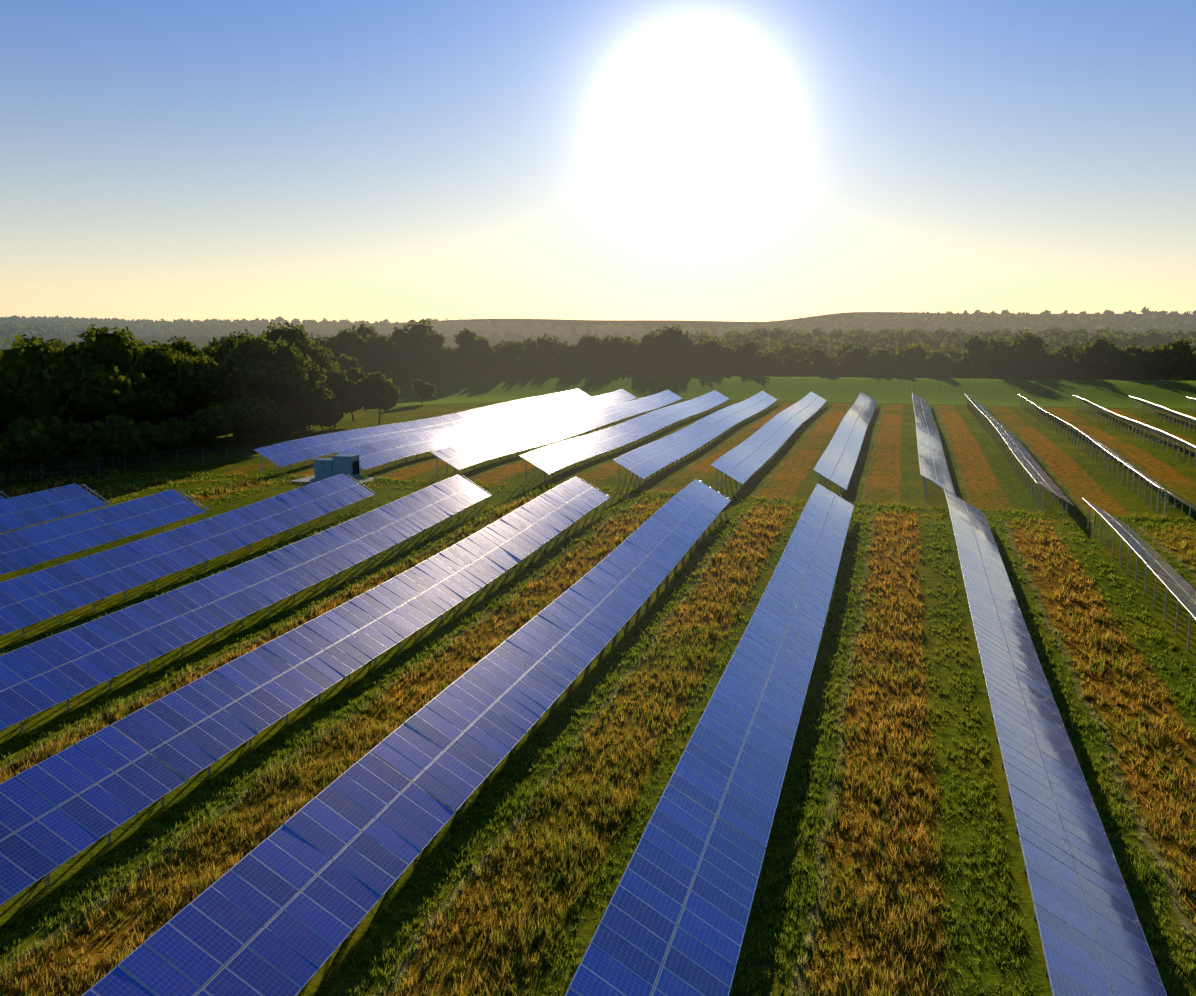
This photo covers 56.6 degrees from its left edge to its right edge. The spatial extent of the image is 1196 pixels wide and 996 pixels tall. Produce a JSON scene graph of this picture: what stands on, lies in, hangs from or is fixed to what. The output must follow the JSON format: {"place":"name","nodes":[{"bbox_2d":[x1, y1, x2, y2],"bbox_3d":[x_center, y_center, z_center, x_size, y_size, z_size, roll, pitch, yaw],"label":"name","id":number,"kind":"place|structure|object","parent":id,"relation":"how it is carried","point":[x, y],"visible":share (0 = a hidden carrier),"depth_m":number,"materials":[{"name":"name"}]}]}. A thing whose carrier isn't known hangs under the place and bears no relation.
{"place":"outdoors","nodes":[
{"label":"outdoors","id":0,"kind":"place"},
{"bbox_2d":[0,312,1195,995],"bbox_3d":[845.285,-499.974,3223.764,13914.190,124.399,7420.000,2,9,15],"label":"ground","id":1,"kind":"structure","parent":0,"point":[980,470],"depth_m":59.48,"materials":[{"name":"green plant"}]},
{"bbox_2d":[0,408,470,482],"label":"perimeter fence","id":2,"kind":"object","parent":1,"relation":"on","point":[251,455],"visible":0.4,"depth_m":134.45,"materials":[{"name":"grey metal"}]},
{"bbox_2d":[290,454,380,483],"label":"inverter station","id":3,"kind":"object","parent":1,"relation":"on","point":[338,464],"visible":0.83,"depth_m":124.11,"materials":[{"name":"teal paint"}]},
{"bbox_2d":[0,474,1192,995],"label":"panel support frames","id":4,"kind":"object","parent":1,"relation":"on","point":[596,606],"visible":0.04,"depth_m":74.38,"materials":[{"name":"silver metal"}]},
{"bbox_2d":[0,473,1195,995],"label":"solar panels","id":5,"kind":"object","parent":4,"relation":"on","point":[226,935],"visible":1,"depth_m":47.53,"materials":[{"name":"blue glass"}]},
{"bbox_2d":[0,468,1195,995],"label":"grass tufts","id":6,"kind":"object","parent":1,"relation":"on","point":[558,848],"visible":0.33,"depth_m":46.65,"materials":[{"name":"green plant"}]},
{"bbox_2d":[0,319,1195,478],"bbox_3d":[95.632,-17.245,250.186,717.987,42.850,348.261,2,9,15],"label":"trees","id":7,"kind":"object","parent":1,"relation":"on","point":[138,410],"visible":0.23,"depth_m":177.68,"materials":[{"name":"green plant"}]},
{"bbox_2d":[0,306,1195,353],"bbox_3d":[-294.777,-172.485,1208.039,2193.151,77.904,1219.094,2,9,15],"label":"hills","id":8,"kind":"structure","parent":1,"relation":"on","point":[895,333],"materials":[{"name":"green plant"}]},
{"bbox_2d":[0,309,1195,353],"bbox_3d":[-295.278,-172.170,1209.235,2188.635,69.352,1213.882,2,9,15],"label":"distant trees","id":9,"kind":"object","parent":1,"relation":"on","point":[1156,337],"visible":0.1,"depth_m":1485.99,"materials":[{"name":"green plant"}]},
{"bbox_2d":[260,389,1195,517],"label":"panel support frames","id":10,"kind":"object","parent":1,"relation":"on","point":[1134,423],"visible":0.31,"depth_m":153.27,"materials":[{"name":"silver metal"}]},
{"bbox_2d":[254,388,1195,508],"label":"solar panels","id":11,"kind":"object","parent":10,"relation":"on","point":[462,440],"visible":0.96,"depth_m":154.71,"materials":[{"name":"blue glass"}]},
{"bbox_2d":[0,0,1195,323],"label":"sky","id":12,"kind":"structure","parent":0,"point":[371,161],"materials":[{"name":"blue"}]}
]}

